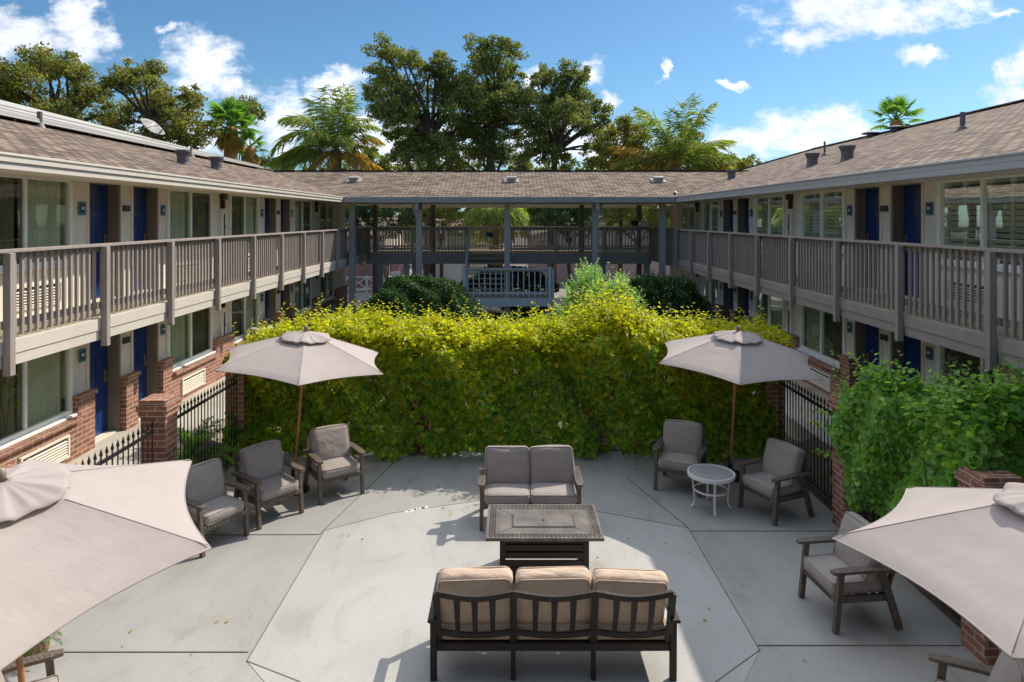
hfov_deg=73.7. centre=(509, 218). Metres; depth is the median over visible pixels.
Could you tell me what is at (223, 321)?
extinguisher cabinet
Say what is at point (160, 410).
brick pier
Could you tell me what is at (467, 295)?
garden shrub
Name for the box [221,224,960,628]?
ground
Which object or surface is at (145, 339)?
door
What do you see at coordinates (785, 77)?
sky
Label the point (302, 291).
window
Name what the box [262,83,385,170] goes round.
feather palm
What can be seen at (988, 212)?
window
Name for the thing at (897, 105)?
fan palm
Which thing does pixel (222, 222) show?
extinguisher cabinet
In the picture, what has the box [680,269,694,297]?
window
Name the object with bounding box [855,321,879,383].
door
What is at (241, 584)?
patio
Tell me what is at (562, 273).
pink house
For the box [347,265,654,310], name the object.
road
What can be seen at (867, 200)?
door
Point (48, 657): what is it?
armchair
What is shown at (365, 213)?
shade tree
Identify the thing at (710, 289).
window
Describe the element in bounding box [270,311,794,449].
garden bed
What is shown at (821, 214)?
window
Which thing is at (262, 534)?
patio joint
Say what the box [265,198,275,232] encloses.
door
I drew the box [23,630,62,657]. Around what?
sago plant
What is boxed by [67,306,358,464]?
walkway
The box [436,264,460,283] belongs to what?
garage door
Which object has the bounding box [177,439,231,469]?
planting bed
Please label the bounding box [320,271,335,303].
window
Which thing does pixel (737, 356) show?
patio umbrella
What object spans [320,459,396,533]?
patio joint
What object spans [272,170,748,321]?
covered walkway
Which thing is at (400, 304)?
round shrub
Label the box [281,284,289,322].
door
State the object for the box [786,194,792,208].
wall lamp
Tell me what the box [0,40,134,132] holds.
oak tree
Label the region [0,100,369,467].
motel wing
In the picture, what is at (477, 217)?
feather palm
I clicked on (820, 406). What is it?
iron fence
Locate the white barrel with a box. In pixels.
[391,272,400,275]
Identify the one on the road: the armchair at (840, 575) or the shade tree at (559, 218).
the shade tree at (559, 218)
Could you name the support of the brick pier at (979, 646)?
on the patio at (241, 584)
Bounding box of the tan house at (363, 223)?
[345,217,408,250]
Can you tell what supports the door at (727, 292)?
in the motel wing at (907, 242)
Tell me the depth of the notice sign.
31.16 m
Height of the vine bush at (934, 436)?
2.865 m
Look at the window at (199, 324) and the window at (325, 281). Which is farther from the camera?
the window at (325, 281)
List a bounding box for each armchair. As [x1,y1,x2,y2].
[0,649,63,681]
[185,458,250,557]
[231,439,304,529]
[303,424,365,504]
[652,419,708,497]
[736,438,814,525]
[796,511,903,633]
[928,651,1023,681]
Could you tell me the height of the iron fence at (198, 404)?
1.470 m
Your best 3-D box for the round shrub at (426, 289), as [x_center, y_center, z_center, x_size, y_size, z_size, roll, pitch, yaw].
[-2.767,3.104,20.282,3.558,3.130,3.327,0,0,-25]
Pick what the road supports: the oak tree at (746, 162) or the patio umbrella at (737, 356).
the oak tree at (746, 162)
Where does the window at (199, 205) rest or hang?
in the motel wing at (125, 273)
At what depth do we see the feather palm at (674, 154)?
35.86 m
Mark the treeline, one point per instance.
(534, 211)
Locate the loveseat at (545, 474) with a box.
[478,445,582,530]
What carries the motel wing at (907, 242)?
on the ground at (945, 610)
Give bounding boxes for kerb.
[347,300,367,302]
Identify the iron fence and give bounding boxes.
[76,420,153,464]
[177,374,237,465]
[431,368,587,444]
[778,380,831,502]
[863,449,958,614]
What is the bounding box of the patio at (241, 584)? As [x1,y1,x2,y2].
[3,451,993,681]
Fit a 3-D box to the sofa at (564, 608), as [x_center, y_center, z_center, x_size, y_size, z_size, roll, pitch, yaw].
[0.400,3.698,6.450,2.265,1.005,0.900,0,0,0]
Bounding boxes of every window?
[0,174,79,273]
[0,348,77,449]
[168,189,212,254]
[168,306,215,371]
[230,194,258,246]
[230,293,258,342]
[294,200,311,231]
[294,277,313,313]
[320,202,333,229]
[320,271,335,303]
[678,203,694,236]
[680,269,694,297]
[701,200,718,230]
[701,275,718,312]
[754,195,783,234]
[754,291,783,329]
[796,190,843,253]
[796,304,843,368]
[930,174,1023,273]
[937,345,1023,389]
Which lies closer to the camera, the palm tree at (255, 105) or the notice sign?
the notice sign
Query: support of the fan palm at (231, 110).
on the road
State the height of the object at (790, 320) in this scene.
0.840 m
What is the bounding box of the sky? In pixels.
[0,0,1023,219]
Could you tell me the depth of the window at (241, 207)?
18.27 m
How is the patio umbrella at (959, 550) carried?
on the patio at (241, 584)
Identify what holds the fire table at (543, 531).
on the patio slab at (353, 607)
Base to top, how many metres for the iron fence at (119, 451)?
1.470 m
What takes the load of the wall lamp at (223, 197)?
attached to the motel wing at (125, 273)
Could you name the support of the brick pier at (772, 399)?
on the ground at (945, 610)
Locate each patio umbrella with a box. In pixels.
[0,458,210,681]
[214,325,382,495]
[659,325,821,481]
[832,482,1023,659]
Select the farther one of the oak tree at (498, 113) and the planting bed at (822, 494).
the oak tree at (498, 113)
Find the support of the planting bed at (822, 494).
on the ground at (945, 610)
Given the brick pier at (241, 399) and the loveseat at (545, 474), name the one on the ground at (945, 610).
the brick pier at (241, 399)
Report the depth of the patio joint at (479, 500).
7.48 m
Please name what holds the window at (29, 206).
in the motel wing at (125, 273)
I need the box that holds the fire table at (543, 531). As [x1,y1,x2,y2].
[486,504,603,581]
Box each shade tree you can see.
[345,205,423,240]
[408,208,467,277]
[469,209,532,287]
[531,208,601,289]
[589,205,669,276]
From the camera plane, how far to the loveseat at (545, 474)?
9.54 m
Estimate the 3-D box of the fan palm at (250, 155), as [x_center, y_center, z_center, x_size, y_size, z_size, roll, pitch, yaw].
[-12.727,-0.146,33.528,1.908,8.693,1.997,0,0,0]
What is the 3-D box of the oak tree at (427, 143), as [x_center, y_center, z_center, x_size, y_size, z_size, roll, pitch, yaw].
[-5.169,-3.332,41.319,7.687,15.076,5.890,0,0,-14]
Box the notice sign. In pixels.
[486,232,492,236]
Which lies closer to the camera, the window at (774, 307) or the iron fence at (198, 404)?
the iron fence at (198, 404)
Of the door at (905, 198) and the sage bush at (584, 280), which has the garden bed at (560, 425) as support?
the sage bush at (584, 280)
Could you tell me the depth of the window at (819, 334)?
15.51 m
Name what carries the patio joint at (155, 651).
on the patio at (241, 584)
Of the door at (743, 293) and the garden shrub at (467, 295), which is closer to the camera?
the door at (743, 293)
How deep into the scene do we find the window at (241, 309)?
18.20 m
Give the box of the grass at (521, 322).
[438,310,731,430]
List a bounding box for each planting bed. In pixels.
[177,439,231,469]
[796,437,960,617]
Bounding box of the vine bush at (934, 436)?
[804,350,1023,616]
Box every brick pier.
[0,464,16,482]
[136,394,181,463]
[222,356,249,435]
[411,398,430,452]
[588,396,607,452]
[759,380,783,446]
[828,394,867,527]
[954,466,1022,665]
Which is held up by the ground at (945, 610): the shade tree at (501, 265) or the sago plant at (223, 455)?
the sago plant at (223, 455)
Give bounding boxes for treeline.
[283,161,733,244]
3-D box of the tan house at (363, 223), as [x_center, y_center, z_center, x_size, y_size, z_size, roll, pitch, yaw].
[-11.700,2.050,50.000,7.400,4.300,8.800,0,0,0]
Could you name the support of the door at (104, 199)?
in the motel wing at (125, 273)
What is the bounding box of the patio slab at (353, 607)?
[248,501,758,681]
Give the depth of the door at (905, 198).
12.49 m
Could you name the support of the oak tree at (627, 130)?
on the road
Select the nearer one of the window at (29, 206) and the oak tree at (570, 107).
the window at (29, 206)
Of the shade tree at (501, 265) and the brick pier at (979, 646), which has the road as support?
the shade tree at (501, 265)
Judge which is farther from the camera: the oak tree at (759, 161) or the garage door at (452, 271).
the oak tree at (759, 161)
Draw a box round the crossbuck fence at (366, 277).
[345,275,383,291]
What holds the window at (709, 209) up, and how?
in the motel wing at (907, 242)
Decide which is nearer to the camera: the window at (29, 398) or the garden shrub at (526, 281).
the window at (29, 398)
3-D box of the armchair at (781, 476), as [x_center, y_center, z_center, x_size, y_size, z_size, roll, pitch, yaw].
[3.818,3.717,9.788,0.779,0.983,0.770,0,0,-24]
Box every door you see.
[89,182,119,302]
[89,334,119,442]
[133,186,157,293]
[133,323,157,419]
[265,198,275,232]
[265,288,275,327]
[281,199,289,231]
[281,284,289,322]
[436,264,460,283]
[723,199,732,231]
[723,282,732,321]
[738,198,748,232]
[738,286,748,323]
[855,187,879,292]
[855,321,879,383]
[891,183,920,300]
[891,332,920,382]
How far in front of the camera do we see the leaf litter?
10.60 m
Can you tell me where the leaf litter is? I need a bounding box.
[123,456,954,673]
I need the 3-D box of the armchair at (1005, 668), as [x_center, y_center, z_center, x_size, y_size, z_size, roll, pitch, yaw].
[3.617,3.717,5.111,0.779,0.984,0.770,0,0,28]
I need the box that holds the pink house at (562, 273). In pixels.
[525,216,669,283]
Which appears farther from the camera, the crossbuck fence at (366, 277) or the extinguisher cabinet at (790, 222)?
the crossbuck fence at (366, 277)
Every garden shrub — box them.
[439,283,482,318]
[459,265,559,311]
[617,267,714,321]
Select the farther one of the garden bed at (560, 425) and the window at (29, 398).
the garden bed at (560, 425)
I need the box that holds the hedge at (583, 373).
[221,262,797,462]
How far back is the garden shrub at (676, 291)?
19.32 m
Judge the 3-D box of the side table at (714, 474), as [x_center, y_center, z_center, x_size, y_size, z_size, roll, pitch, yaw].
[2.930,3.940,9.920,0.672,0.519,0.672,0,0,0]
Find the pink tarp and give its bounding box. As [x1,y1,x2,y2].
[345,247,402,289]
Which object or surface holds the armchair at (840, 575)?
on the patio at (241, 584)
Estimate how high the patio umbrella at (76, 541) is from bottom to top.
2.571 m
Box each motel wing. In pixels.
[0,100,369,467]
[649,99,1023,395]
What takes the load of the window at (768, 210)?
in the motel wing at (907, 242)
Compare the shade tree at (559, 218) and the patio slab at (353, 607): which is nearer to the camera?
the patio slab at (353, 607)
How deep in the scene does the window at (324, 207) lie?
26.41 m
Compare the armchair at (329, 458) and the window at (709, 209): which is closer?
the armchair at (329, 458)
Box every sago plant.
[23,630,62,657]
[177,416,240,475]
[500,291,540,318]
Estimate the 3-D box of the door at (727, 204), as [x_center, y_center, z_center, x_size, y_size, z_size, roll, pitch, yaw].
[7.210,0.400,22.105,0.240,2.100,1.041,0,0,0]
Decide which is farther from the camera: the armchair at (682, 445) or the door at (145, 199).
the door at (145, 199)
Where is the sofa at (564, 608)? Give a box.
[427,566,680,680]
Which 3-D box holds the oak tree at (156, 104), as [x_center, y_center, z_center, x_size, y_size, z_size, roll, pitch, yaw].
[-15.970,-1.589,31.267,5.230,11.607,4.033,0,0,22]
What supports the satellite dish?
on the motel wing at (125, 273)
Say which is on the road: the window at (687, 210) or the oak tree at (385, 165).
the oak tree at (385, 165)
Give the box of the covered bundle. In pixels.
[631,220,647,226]
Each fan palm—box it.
[201,94,260,159]
[234,128,268,163]
[867,93,925,130]
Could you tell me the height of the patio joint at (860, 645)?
0.009 m
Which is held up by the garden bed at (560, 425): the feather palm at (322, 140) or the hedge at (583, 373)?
the hedge at (583, 373)
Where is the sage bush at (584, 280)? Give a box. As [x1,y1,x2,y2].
[551,258,647,319]
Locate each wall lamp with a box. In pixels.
[220,194,227,208]
[315,202,318,211]
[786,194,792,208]
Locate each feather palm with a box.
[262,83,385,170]
[460,208,532,290]
[607,92,742,279]
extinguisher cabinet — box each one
[219,209,226,242]
[219,307,226,335]
[787,209,793,235]
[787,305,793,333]
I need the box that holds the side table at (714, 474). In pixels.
[687,464,734,515]
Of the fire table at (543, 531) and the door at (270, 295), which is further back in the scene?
the door at (270, 295)
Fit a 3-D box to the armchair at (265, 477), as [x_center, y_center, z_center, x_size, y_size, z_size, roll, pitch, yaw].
[-3.445,3.717,9.712,0.779,0.983,0.770,0,0,39]
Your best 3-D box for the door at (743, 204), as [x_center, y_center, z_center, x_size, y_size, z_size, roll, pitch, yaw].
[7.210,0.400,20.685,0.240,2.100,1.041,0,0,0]
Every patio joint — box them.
[64,651,247,652]
[204,534,318,534]
[246,500,759,681]
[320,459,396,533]
[628,478,686,526]
[758,645,963,645]
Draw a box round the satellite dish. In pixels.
[140,118,171,137]
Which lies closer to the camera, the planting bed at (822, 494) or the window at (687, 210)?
the planting bed at (822, 494)
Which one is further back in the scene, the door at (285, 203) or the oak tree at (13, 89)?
the oak tree at (13, 89)
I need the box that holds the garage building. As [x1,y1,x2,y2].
[423,219,486,286]
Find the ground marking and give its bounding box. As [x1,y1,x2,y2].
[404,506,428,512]
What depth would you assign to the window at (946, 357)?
10.67 m
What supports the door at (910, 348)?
in the motel wing at (907, 242)
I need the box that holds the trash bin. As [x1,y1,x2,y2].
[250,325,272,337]
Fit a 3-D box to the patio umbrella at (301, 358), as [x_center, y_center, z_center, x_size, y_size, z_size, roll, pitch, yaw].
[-3.170,2.920,10.514,2.596,2.560,2.628,0,0,0]
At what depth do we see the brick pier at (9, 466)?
6.69 m
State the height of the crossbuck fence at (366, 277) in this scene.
0.950 m
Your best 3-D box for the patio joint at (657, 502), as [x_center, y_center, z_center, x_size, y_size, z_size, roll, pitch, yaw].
[2.170,4.197,10.153,0.010,0.009,1.829,0,0,-16]
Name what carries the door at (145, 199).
in the motel wing at (125, 273)
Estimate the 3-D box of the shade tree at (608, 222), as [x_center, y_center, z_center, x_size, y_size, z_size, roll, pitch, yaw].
[6.933,1.445,37.726,5.324,5.526,2.596,0,0,0]
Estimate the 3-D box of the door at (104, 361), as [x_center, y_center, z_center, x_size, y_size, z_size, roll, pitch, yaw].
[-7.210,2.830,11.971,0.240,2.100,0.937,0,0,0]
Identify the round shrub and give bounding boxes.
[355,270,479,357]
[368,293,427,320]
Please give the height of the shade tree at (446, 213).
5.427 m
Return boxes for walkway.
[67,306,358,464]
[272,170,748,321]
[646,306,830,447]
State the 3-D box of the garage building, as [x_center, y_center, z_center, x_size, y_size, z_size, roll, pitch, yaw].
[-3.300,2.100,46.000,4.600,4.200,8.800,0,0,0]
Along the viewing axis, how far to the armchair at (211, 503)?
8.89 m
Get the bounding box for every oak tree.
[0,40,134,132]
[91,58,226,150]
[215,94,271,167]
[345,146,393,169]
[359,31,490,276]
[441,32,548,281]
[509,56,614,285]
[580,113,658,285]
[646,121,756,169]
[749,153,765,163]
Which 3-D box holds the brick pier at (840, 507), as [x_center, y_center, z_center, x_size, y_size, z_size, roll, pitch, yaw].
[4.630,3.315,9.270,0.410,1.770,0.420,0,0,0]

